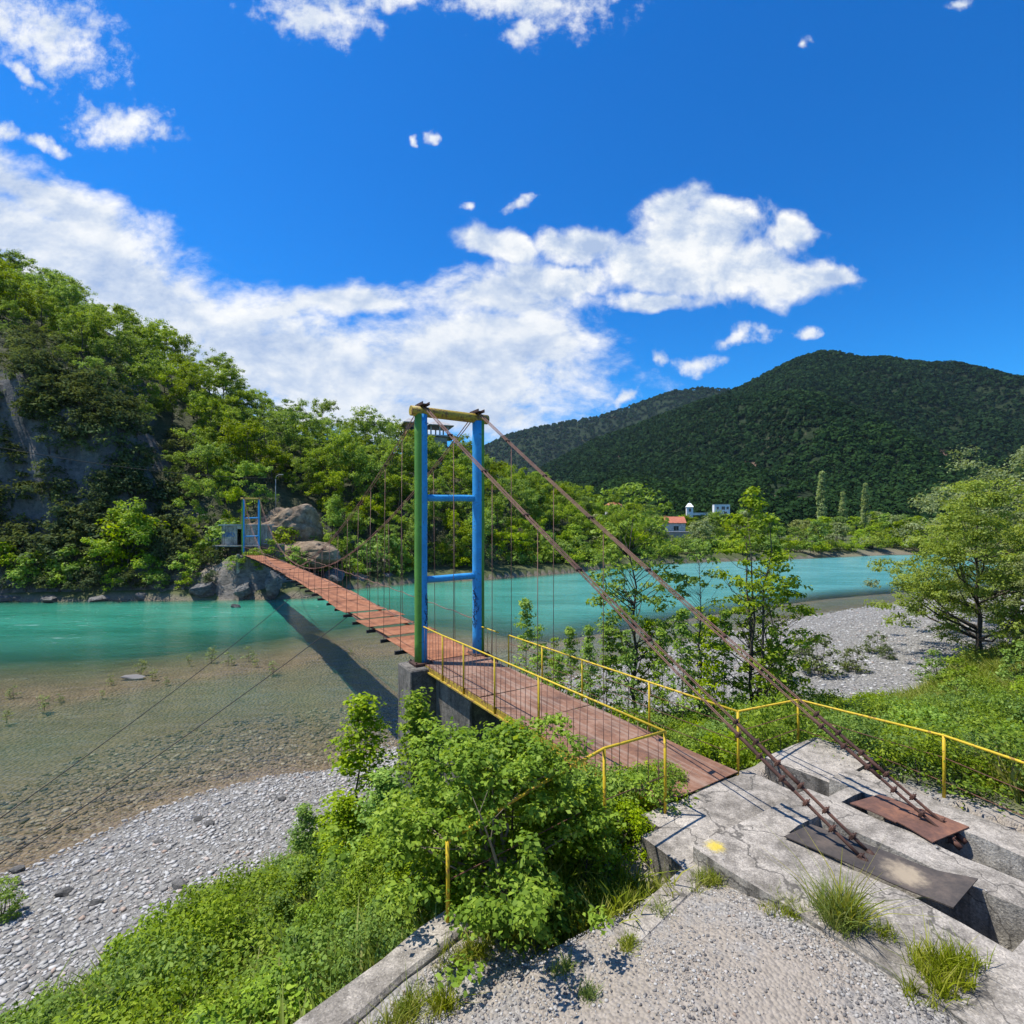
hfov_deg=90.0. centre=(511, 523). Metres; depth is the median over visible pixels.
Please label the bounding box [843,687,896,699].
bramble bush
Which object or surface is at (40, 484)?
scrub bush
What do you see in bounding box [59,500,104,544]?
scrub bush
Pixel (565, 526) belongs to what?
valley tree
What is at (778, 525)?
valley tree
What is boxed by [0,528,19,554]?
scrub bush
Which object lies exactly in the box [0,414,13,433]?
scrub bush
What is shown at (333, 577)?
shore rock
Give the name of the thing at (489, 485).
broadleaf tree
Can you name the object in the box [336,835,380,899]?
sapling
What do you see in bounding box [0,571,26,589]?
scrub bush
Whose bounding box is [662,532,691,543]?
grey shed
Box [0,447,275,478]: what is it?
power line
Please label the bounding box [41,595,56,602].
shore rock
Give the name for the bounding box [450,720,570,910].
sapling
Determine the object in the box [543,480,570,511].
broadleaf tree
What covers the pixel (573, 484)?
broadleaf tree
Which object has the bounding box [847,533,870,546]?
bank bush
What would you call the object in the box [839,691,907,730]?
bramble bush
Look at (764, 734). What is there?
bramble bush
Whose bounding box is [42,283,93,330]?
broadleaf tree
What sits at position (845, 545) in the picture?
bank bush
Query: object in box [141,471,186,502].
scrub bush
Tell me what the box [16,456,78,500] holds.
scrub bush
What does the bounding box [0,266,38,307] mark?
broadleaf tree
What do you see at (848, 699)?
bramble bush
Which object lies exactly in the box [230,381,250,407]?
broadleaf tree
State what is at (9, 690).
water sprig
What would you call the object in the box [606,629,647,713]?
sapling
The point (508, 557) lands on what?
bank bush
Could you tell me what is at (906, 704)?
bramble bush
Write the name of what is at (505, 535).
broadleaf tree
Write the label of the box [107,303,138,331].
broadleaf tree
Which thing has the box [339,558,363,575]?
green bush
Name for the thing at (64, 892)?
boulder
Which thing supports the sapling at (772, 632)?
on the ground at (780, 1003)
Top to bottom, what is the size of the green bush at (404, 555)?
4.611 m
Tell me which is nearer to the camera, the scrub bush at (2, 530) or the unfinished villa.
the scrub bush at (2, 530)
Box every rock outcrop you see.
[249,504,323,543]
[279,541,340,569]
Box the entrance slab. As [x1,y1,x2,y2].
[641,737,877,878]
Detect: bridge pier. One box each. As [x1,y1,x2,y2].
[235,554,260,573]
[398,654,514,800]
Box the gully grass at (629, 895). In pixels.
[442,843,695,959]
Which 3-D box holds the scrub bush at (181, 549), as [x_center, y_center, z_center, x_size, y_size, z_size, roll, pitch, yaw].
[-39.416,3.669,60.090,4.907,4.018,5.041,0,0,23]
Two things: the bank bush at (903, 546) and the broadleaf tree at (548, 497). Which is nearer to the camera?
the broadleaf tree at (548, 497)
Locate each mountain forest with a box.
[439,386,729,487]
[508,349,1023,497]
[545,420,1023,534]
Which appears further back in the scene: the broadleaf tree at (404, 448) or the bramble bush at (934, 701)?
the broadleaf tree at (404, 448)
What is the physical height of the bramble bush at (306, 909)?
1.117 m
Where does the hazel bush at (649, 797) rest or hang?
on the ground at (780, 1003)
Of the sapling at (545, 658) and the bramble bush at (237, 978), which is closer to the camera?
the bramble bush at (237, 978)
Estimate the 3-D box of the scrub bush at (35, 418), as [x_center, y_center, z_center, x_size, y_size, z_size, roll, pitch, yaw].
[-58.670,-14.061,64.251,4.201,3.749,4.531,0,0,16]
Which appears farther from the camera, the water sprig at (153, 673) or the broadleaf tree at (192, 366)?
the broadleaf tree at (192, 366)
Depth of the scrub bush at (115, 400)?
66.16 m
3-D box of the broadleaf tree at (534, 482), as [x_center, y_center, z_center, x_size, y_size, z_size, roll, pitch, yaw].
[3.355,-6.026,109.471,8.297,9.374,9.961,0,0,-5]
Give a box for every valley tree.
[513,537,533,558]
[557,524,588,544]
[563,523,584,544]
[582,514,604,533]
[593,515,627,550]
[622,526,642,547]
[681,514,698,533]
[684,521,715,544]
[692,520,715,543]
[700,511,725,539]
[703,512,725,531]
[711,510,731,540]
[722,513,746,538]
[729,517,750,537]
[731,508,749,533]
[738,510,753,531]
[742,520,765,538]
[755,512,782,536]
[762,516,784,538]
[768,525,788,548]
[785,526,806,540]
[787,519,805,538]
[796,520,818,540]
[797,518,820,537]
[804,519,829,543]
[805,518,830,539]
[814,515,839,538]
[825,522,850,541]
[826,516,854,538]
[846,516,860,534]
[848,521,865,537]
[851,528,871,546]
[860,511,882,529]
[860,525,884,547]
[867,511,889,524]
[877,512,898,538]
[877,521,895,536]
[882,523,909,539]
[884,520,909,539]
[892,517,927,540]
[911,515,925,531]
[915,523,937,547]
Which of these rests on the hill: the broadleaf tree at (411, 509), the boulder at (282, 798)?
the broadleaf tree at (411, 509)
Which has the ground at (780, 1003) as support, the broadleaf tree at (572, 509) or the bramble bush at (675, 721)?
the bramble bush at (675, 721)
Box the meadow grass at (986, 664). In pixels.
[848,637,1023,805]
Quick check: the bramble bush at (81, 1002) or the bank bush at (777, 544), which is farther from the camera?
the bank bush at (777, 544)
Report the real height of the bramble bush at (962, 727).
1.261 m
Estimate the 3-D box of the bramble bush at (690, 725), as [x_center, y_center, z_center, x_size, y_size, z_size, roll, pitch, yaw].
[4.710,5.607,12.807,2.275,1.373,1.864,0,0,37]
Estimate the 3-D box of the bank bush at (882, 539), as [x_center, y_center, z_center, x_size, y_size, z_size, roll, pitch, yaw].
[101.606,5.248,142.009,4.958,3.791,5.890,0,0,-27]
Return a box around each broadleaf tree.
[0,248,36,298]
[0,253,11,272]
[0,258,23,310]
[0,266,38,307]
[0,270,33,314]
[0,278,40,317]
[0,299,25,327]
[0,320,9,332]
[10,268,54,305]
[15,292,65,331]
[17,285,52,323]
[21,266,57,297]
[22,293,49,315]
[29,268,95,321]
[31,267,67,285]
[41,305,95,340]
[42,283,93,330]
[44,269,85,305]
[45,274,91,314]
[48,316,103,354]
[51,306,114,362]
[54,305,86,337]
[55,343,84,369]
[62,275,98,311]
[67,308,112,342]
[71,356,115,392]
[80,303,113,329]
[80,497,159,566]
[82,303,152,363]
[85,337,126,366]
[89,314,120,341]
[101,327,160,380]
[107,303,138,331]
[108,313,142,337]
[109,310,136,336]
[114,353,170,414]
[116,348,143,365]
[117,335,145,356]
[124,324,156,347]
[125,367,158,394]
[135,319,178,359]
[139,317,174,363]
[139,402,158,426]
[145,381,170,404]
[147,377,195,421]
[148,363,188,395]
[152,340,177,366]
[159,351,193,386]
[160,454,185,475]
[161,424,222,478]
[162,334,203,376]
[168,369,220,418]
[172,361,210,397]
[172,473,223,529]
[174,521,212,558]
[180,390,217,432]
[185,396,233,443]
[186,441,238,488]
[192,360,212,384]
[193,366,219,391]
[197,347,232,391]
[197,431,221,455]
[198,356,247,400]
[198,376,227,410]
[205,404,242,436]
[208,366,247,398]
[208,448,241,479]
[209,417,279,485]
[210,395,238,421]
[210,468,241,504]
[211,485,251,531]
[213,420,267,464]
[218,424,256,458]
[222,391,251,421]
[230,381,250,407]
[231,459,279,508]
[234,407,295,472]
[236,409,261,424]
[241,385,277,420]
[242,393,273,421]
[242,420,263,442]
[246,388,271,416]
[248,425,280,458]
[251,444,292,483]
[259,411,296,443]
[269,398,308,429]
[271,432,324,478]
[274,406,321,455]
[280,424,321,452]
[287,458,327,500]
[296,422,325,447]
[299,446,335,485]
[302,412,341,454]
[304,470,355,516]
[306,423,362,474]
[308,397,344,442]
[316,429,363,495]
[318,532,350,562]
[320,417,338,440]
[321,494,346,541]
[325,444,381,506]
[332,415,354,433]
[333,423,361,446]
[334,510,374,553]
[337,440,355,467]
[339,437,377,473]
[340,494,391,534]
[341,417,364,440]
[349,405,384,444]
[354,453,394,504]
[361,414,399,461]
[364,489,400,520]
[365,443,407,491]
[368,473,414,517]
[371,434,401,474]
[371,524,403,554]
[372,510,410,539]
[373,415,404,439]
[376,424,401,451]
[376,438,413,476]
[379,422,404,448]
[382,468,414,505]
[386,513,436,556]
[387,452,408,467]
[389,433,413,461]
[397,455,441,493]
[398,430,434,458]
[399,501,428,533]
[404,499,460,557]
[409,475,452,516]
[427,438,448,477]
[427,459,448,493]
[428,441,451,468]
[429,475,460,515]
[430,452,460,485]
[433,518,471,559]
[439,460,471,494]
[440,508,466,529]
[446,510,505,560]
[447,433,471,470]
[448,440,471,481]
[448,501,465,520]
[449,452,471,491]
[454,501,484,524]
[457,477,490,509]
[459,506,494,546]
[466,456,502,496]
[484,460,510,491]
[484,481,498,508]
[484,494,510,536]
[484,499,505,528]
[485,477,533,529]
[488,464,532,509]
[488,524,528,555]
[492,467,519,491]
[499,465,516,485]
[503,516,536,551]
[513,475,545,510]
[516,488,549,525]
[520,524,556,554]
[522,514,551,546]
[525,483,564,525]
[527,470,550,496]
[528,481,549,508]
[530,494,554,519]
[534,503,560,537]
[539,529,565,555]
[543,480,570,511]
[543,482,566,504]
[550,495,583,528]
[550,500,591,539]
[554,481,579,506]
[556,530,572,558]
[559,482,581,502]
[560,503,582,521]
[561,537,590,556]
[566,529,587,549]
[567,513,599,537]
[571,489,590,512]
[572,485,594,513]
[576,496,597,523]
[583,494,603,517]
[584,520,599,538]
[585,514,605,533]
[585,540,601,549]
[591,488,628,517]
[591,502,608,513]
[592,529,605,547]
[598,504,611,522]
[598,509,640,552]
[607,509,624,514]
[612,509,649,534]
[614,527,650,553]
[621,502,644,515]
[629,503,645,519]
[630,517,656,549]
[642,504,660,526]
[643,513,663,538]
[643,515,674,546]
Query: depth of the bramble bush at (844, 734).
8.73 m
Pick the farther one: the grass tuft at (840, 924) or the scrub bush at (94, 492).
the scrub bush at (94, 492)
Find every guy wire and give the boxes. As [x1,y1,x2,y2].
[0,589,300,818]
[0,617,346,863]
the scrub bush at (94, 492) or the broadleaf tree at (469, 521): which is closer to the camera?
the scrub bush at (94, 492)
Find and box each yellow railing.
[445,730,665,922]
[738,699,1023,816]
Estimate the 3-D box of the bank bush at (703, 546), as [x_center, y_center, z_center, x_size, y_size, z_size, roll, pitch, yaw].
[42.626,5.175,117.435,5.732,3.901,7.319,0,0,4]
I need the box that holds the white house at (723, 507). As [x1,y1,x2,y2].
[712,504,729,513]
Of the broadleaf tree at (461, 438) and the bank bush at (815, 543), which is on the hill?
the broadleaf tree at (461, 438)
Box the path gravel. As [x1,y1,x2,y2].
[372,871,955,1023]
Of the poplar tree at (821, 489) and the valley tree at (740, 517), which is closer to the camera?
the valley tree at (740, 517)
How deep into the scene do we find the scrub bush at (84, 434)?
63.15 m
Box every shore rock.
[0,595,20,601]
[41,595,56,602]
[87,595,109,602]
[135,592,146,599]
[189,582,215,597]
[233,582,252,597]
[265,571,282,599]
[322,568,344,583]
[350,572,368,580]
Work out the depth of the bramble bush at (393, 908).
5.51 m
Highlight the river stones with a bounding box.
[0,706,397,869]
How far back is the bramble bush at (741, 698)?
17.51 m
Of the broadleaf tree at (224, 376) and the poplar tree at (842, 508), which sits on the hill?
the broadleaf tree at (224, 376)
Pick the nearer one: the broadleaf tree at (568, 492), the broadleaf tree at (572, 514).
the broadleaf tree at (572, 514)
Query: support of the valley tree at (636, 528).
on the ground at (780, 1003)
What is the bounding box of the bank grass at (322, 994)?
[3,792,693,1023]
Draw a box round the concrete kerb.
[614,862,708,943]
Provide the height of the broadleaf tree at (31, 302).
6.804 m
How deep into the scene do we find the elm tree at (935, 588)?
26.72 m
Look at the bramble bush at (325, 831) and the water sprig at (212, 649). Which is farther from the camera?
the water sprig at (212, 649)
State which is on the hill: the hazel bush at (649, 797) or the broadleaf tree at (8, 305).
the broadleaf tree at (8, 305)
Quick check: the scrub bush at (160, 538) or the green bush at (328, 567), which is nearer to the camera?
the scrub bush at (160, 538)
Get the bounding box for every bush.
[0,325,44,348]
[0,344,50,368]
[0,346,56,383]
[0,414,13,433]
[0,433,26,452]
[0,443,27,463]
[0,470,34,502]
[0,479,13,509]
[0,504,11,521]
[0,509,24,526]
[0,512,43,549]
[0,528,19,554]
[0,529,48,568]
[0,541,26,574]
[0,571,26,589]
[0,874,28,923]
[0,971,100,1023]
[0,989,100,1023]
[1,332,57,359]
[1,564,46,591]
[3,360,24,372]
[3,522,78,568]
[7,391,65,418]
[8,387,69,418]
[9,349,63,374]
[10,551,56,581]
[13,373,80,419]
[13,374,76,404]
[13,375,43,395]
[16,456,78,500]
[21,343,82,378]
[23,405,55,421]
[24,322,48,339]
[26,360,73,379]
[28,329,77,356]
[28,415,67,433]
[30,365,71,386]
[31,479,51,494]
[31,494,90,530]
[31,569,64,590]
[32,415,84,443]
[38,518,70,546]
[40,389,65,411]
[40,476,79,504]
[41,382,66,400]
[43,544,93,582]
[43,972,212,1023]
[44,567,81,591]
[45,422,102,453]
[50,528,109,564]
[50,970,124,1023]
[52,505,94,526]
[54,372,105,399]
[55,377,104,405]
[56,367,85,385]
[56,524,96,549]
[57,370,101,387]
[57,406,111,440]
[58,926,195,1023]
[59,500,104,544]
[61,500,107,524]
[61,568,102,591]
[63,382,101,406]
[63,404,100,422]
[66,396,124,422]
[68,414,121,447]
[69,363,122,398]
[71,392,125,426]
[72,524,104,547]
[75,472,123,501]
[75,893,195,998]
[76,511,131,548]
[78,375,108,400]
[80,495,120,518]
[80,560,116,585]
[82,448,137,481]
[82,479,119,506]
[84,544,133,571]
[86,919,257,1023]
[87,480,120,509]
[90,391,131,410]
[91,367,124,388]
[91,510,170,565]
[94,455,152,493]
[95,357,129,378]
[96,466,159,494]
[98,406,143,432]
[99,565,130,591]
[100,885,270,1016]
[102,878,257,1008]
[103,384,149,414]
[104,391,139,409]
[105,535,140,553]
[106,410,142,427]
[106,428,157,464]
[109,534,141,553]
[110,465,157,501]
[111,396,140,420]
[111,566,152,589]
[115,953,270,1023]
[121,444,157,466]
[125,408,154,438]
[125,554,169,579]
[127,905,295,1015]
[128,524,181,565]
[129,870,267,938]
[133,513,169,544]
[138,479,190,506]
[139,441,163,464]
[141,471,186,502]
[141,508,151,516]
[142,570,170,589]
[143,527,191,559]
[148,501,180,517]
[148,538,197,569]
[150,503,204,534]
[151,985,230,1023]
[155,517,196,544]
[155,893,245,952]
[157,433,198,459]
[157,469,204,499]
[158,858,302,957]
[164,424,188,439]
[165,550,200,579]
[167,943,312,1023]
[170,523,187,537]
[174,571,196,588]
[182,945,329,1023]
[183,1009,266,1023]
[188,537,222,566]
[197,545,227,566]
[198,569,218,583]
[203,519,241,556]
[216,848,303,901]
[222,555,244,571]
[224,853,292,914]
[224,901,399,1023]
[230,857,345,947]
[238,870,320,912]
[239,904,298,956]
[242,547,265,564]
[247,836,325,904]
[247,846,365,942]
[251,554,270,570]
[258,538,287,559]
[272,526,300,543]
[275,880,361,976]
[285,544,310,567]
[285,806,372,872]
[294,842,383,928]
[297,854,349,904]
[306,833,429,949]
[312,712,648,997]
[313,539,336,571]
[316,908,417,1005]
[320,886,408,995]
[324,552,354,574]
[324,789,432,919]
[324,863,467,985]
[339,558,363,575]
[344,538,382,573]
[360,805,529,946]
[362,559,386,576]
[363,533,410,569]
[385,557,407,576]
[386,543,413,572]
[403,557,413,570]
[426,923,510,983]
[427,548,442,566]
[441,552,466,567]
[450,551,471,566]
[502,550,524,563]
[502,763,658,873]
[517,550,544,565]
[529,542,561,562]
[530,547,554,561]
[531,798,612,870]
[540,538,574,556]
[547,539,575,560]
[550,832,629,864]
[561,548,586,562]
[566,757,652,837]
[568,541,596,559]
[586,548,606,561]
[588,793,661,867]
[595,545,623,561]
[598,540,622,555]
[604,704,644,726]
[607,701,661,734]
[608,761,695,847]
[614,760,698,854]
[620,539,643,553]
[624,708,698,743]
[631,546,647,555]
[636,709,670,730]
[641,757,693,799]
[645,543,663,554]
[650,720,703,751]
[652,728,731,767]
[654,709,685,719]
[657,714,689,731]
[659,543,679,555]
[661,541,682,554]
[664,719,713,759]
[666,704,706,729]
[666,719,730,765]
[667,720,727,765]
[668,536,690,549]
[670,533,700,547]
[673,720,756,769]
[676,538,699,552]
[676,705,715,719]
[679,714,719,729]
[681,729,763,786]
[689,538,706,552]
[691,713,765,760]
[698,700,764,756]
[708,684,845,769]
[709,535,728,549]
[710,536,723,547]
[710,697,763,720]
[714,538,754,551]
[720,700,787,758]
[721,691,764,707]
[723,707,750,729]
[727,536,757,553]
[734,716,803,767]
[740,718,788,767]
[750,536,768,550]
[754,703,847,745]
[756,535,782,550]
[757,644,793,680]
[761,683,824,708]
[765,541,782,548]
[771,717,905,766]
[774,538,792,549]
[775,535,800,549]
[787,542,802,551]
[790,704,918,779]
[791,637,812,656]
[793,688,820,699]
[793,695,851,747]
[794,632,846,676]
[794,689,846,714]
[795,539,811,551]
[796,685,869,729]
[801,537,825,552]
[804,701,871,737]
[810,542,831,553]
[817,717,854,730]
[824,538,841,549]
[832,693,888,718]
[833,541,850,550]
[834,725,940,769]
[836,697,861,709]
[837,645,872,673]
[838,698,865,709]
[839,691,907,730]
[842,541,864,551]
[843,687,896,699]
[843,715,883,729]
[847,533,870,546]
[850,690,887,703]
[853,725,1016,810]
[855,532,885,548]
[856,710,899,732]
[859,631,893,653]
[859,692,922,706]
[859,695,897,716]
[862,713,973,772]
[868,537,892,549]
[873,694,926,723]
[875,719,1019,791]
[877,534,903,547]
[877,644,898,660]
[877,699,953,731]
[878,720,920,741]
[881,697,955,732]
[891,707,1023,816]
[901,536,925,549]
[901,717,976,759]
[905,695,942,704]
[910,648,950,681]
[913,692,945,705]
[913,694,985,724]
[914,690,962,703]
[924,534,945,547]
[924,693,974,704]
[924,705,986,727]
[926,655,980,694]
[930,691,1020,735]
[937,675,980,701]
[937,719,978,735]
[944,685,1023,727]
[949,725,1008,763]
[950,670,1015,698]
[953,740,1023,770]
[961,708,1023,744]
[967,684,1006,695]
[967,697,1017,717]
[971,685,1023,726]
[972,687,1021,708]
[975,718,1023,744]
[982,723,1023,805]
[983,698,1023,755]
[990,639,1023,682]
[991,676,1023,701]
[1003,683,1023,695]
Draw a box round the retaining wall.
[293,910,468,1023]
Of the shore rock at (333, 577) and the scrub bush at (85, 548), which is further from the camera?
the shore rock at (333, 577)
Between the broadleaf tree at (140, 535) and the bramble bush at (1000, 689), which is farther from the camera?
the broadleaf tree at (140, 535)
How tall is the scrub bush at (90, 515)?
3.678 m
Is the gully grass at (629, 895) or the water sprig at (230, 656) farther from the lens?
the water sprig at (230, 656)
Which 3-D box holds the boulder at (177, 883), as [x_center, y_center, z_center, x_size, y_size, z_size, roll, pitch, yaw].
[-7.327,7.942,11.272,0.354,0.202,0.239,0,0,0]
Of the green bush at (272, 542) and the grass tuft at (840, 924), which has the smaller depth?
the grass tuft at (840, 924)
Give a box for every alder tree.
[581,482,689,710]
[666,538,731,709]
[704,486,812,711]
[734,548,828,704]
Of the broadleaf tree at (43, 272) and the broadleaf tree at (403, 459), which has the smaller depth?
the broadleaf tree at (403, 459)
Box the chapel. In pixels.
[686,501,693,517]
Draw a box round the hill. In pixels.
[0,295,673,603]
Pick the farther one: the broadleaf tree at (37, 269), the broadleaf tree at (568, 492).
the broadleaf tree at (568, 492)
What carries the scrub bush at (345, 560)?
on the hill
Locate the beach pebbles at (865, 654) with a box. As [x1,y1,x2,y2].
[335,600,1023,769]
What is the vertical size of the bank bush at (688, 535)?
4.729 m
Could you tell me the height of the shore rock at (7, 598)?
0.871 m
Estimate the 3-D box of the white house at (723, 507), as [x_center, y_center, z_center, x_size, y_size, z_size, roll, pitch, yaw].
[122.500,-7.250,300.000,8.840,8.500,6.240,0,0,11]
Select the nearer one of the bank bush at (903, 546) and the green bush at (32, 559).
the green bush at (32, 559)
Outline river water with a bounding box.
[0,553,1020,845]
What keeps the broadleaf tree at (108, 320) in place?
on the hill
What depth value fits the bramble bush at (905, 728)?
8.37 m
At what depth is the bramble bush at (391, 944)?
4.78 m
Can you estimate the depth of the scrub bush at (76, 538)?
59.69 m
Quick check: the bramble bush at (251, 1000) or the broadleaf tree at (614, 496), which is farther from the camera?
the broadleaf tree at (614, 496)
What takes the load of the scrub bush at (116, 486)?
on the hill
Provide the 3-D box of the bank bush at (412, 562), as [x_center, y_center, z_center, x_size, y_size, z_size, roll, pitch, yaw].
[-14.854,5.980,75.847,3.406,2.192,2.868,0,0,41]
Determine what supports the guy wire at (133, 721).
attached to the suspension footbridge
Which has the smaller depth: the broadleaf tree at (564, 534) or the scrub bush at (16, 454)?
the scrub bush at (16, 454)
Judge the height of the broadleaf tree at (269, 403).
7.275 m
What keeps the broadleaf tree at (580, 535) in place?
on the hill
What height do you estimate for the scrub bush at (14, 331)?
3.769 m
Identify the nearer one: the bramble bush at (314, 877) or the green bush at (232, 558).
the bramble bush at (314, 877)
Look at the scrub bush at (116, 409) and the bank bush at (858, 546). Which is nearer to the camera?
the scrub bush at (116, 409)
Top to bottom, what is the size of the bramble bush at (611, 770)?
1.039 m
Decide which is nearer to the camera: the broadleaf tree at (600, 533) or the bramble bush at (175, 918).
the bramble bush at (175, 918)
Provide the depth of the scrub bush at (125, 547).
59.82 m
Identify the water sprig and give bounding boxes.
[2,708,13,721]
[4,685,22,697]
[36,695,51,713]
[105,675,115,684]
[132,659,146,672]
[149,668,157,678]
[204,645,218,662]
[221,652,234,664]
[240,646,256,660]
[268,661,278,674]
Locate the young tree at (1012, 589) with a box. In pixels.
[962,558,1023,625]
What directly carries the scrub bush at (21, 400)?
on the hill
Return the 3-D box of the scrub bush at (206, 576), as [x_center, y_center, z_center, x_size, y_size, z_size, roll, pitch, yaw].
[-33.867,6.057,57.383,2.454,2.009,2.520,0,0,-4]
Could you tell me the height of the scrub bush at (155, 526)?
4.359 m
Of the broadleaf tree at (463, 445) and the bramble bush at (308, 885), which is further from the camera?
the broadleaf tree at (463, 445)
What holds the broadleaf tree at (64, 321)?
on the hill
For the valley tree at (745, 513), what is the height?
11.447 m
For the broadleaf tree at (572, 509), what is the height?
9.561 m
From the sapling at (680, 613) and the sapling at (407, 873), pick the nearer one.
the sapling at (407, 873)
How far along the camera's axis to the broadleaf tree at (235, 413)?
86.36 m
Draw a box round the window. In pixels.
[673,526,678,530]
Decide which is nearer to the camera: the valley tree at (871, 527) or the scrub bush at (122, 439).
the scrub bush at (122, 439)
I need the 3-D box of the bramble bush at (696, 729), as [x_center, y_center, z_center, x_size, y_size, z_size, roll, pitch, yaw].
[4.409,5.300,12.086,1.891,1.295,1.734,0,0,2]
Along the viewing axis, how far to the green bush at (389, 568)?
72.41 m
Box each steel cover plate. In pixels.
[784,824,977,908]
[850,794,918,822]
[897,809,968,842]
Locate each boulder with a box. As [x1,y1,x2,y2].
[8,865,24,873]
[12,880,22,887]
[54,886,73,896]
[88,899,103,906]
[120,674,144,678]
[154,839,163,843]
[172,878,186,889]
[194,815,202,821]
[204,820,214,826]
[231,604,240,607]
[277,796,286,800]
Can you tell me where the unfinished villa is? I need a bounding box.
[401,418,454,461]
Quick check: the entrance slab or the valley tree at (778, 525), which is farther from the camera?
the valley tree at (778, 525)
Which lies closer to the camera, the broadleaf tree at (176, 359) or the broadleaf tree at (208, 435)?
the broadleaf tree at (208, 435)
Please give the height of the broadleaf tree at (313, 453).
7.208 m
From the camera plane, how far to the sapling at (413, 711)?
9.10 m
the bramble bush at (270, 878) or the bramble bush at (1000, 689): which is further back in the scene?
the bramble bush at (1000, 689)
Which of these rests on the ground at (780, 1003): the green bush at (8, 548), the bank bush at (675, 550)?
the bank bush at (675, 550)
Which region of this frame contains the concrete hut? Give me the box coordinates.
[213,524,284,562]
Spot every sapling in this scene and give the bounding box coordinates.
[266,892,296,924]
[272,801,323,890]
[282,854,317,911]
[298,788,372,893]
[307,692,405,869]
[330,765,410,884]
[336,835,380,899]
[360,826,412,907]
[383,773,441,896]
[390,687,446,800]
[410,786,474,916]
[423,750,523,909]
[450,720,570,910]
[508,751,577,894]
[512,598,540,687]
[528,624,552,685]
[546,637,563,692]
[549,654,568,691]
[558,626,591,704]
[559,783,628,898]
[571,625,601,704]
[576,643,605,711]
[589,626,625,720]
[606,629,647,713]
[629,620,670,717]
[639,627,684,733]
[659,607,705,728]
[675,606,719,713]
[687,614,736,732]
[701,609,747,722]
[756,627,788,709]
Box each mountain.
[409,390,720,483]
[557,355,1023,535]
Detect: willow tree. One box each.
[855,445,1023,633]
[934,514,1023,644]
[995,553,1023,638]
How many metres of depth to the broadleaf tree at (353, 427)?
100.89 m
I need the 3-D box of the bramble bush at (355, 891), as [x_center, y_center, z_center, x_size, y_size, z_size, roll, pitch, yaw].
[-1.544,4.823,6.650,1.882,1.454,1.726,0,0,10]
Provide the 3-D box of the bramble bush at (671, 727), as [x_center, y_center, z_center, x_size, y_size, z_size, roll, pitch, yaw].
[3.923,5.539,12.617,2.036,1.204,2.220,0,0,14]
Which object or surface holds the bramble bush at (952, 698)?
on the ground at (780, 1003)
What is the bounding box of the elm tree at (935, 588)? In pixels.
[860,476,1023,660]
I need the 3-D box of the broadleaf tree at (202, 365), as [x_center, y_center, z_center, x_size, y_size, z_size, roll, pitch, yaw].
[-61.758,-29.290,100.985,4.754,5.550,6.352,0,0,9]
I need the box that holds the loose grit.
[705,741,1023,987]
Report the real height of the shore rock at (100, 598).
0.893 m
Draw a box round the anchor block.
[693,768,1023,1023]
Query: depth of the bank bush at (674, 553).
110.23 m
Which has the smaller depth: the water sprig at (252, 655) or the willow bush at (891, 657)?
the willow bush at (891, 657)
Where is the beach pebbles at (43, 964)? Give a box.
[0,746,397,1016]
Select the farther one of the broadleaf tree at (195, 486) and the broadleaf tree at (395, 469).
the broadleaf tree at (395, 469)
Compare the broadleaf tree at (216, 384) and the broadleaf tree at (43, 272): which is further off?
the broadleaf tree at (43, 272)
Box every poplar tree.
[815,470,827,532]
[838,491,848,539]
[859,482,871,531]
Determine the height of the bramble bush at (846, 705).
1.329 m
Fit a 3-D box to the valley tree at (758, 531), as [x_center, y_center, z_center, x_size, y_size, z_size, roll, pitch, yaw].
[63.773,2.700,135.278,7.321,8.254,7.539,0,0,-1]
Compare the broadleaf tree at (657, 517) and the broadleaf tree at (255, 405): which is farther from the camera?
the broadleaf tree at (657, 517)
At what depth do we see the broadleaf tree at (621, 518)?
106.92 m
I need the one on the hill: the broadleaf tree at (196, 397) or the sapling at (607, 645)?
the broadleaf tree at (196, 397)
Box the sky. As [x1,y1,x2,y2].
[0,0,1023,453]
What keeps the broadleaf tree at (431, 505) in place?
on the hill
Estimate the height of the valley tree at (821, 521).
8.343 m
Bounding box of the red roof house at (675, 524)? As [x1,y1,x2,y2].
[646,517,686,531]
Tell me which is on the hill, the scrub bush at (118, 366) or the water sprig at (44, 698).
the scrub bush at (118, 366)
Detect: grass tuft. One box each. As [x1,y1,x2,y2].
[352,964,452,1023]
[418,954,487,1023]
[543,943,580,980]
[562,975,605,1006]
[608,920,642,956]
[641,866,673,899]
[645,892,678,919]
[685,860,727,893]
[751,817,936,930]
[757,879,815,922]
[785,861,900,941]
[863,914,900,943]
[875,911,996,1011]
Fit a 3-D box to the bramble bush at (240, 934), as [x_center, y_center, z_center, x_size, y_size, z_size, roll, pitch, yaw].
[-3.400,5.697,6.413,2.404,1.032,2.381,0,0,8]
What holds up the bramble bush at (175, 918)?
on the ground at (780, 1003)
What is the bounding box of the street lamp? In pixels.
[275,474,282,506]
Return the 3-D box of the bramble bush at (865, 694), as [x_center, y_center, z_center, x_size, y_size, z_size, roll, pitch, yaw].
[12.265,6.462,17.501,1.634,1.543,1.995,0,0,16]
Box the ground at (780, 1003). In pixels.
[0,535,1023,1023]
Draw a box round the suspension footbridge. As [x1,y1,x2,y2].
[240,401,967,861]
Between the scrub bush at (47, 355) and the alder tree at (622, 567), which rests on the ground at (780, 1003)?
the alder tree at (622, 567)

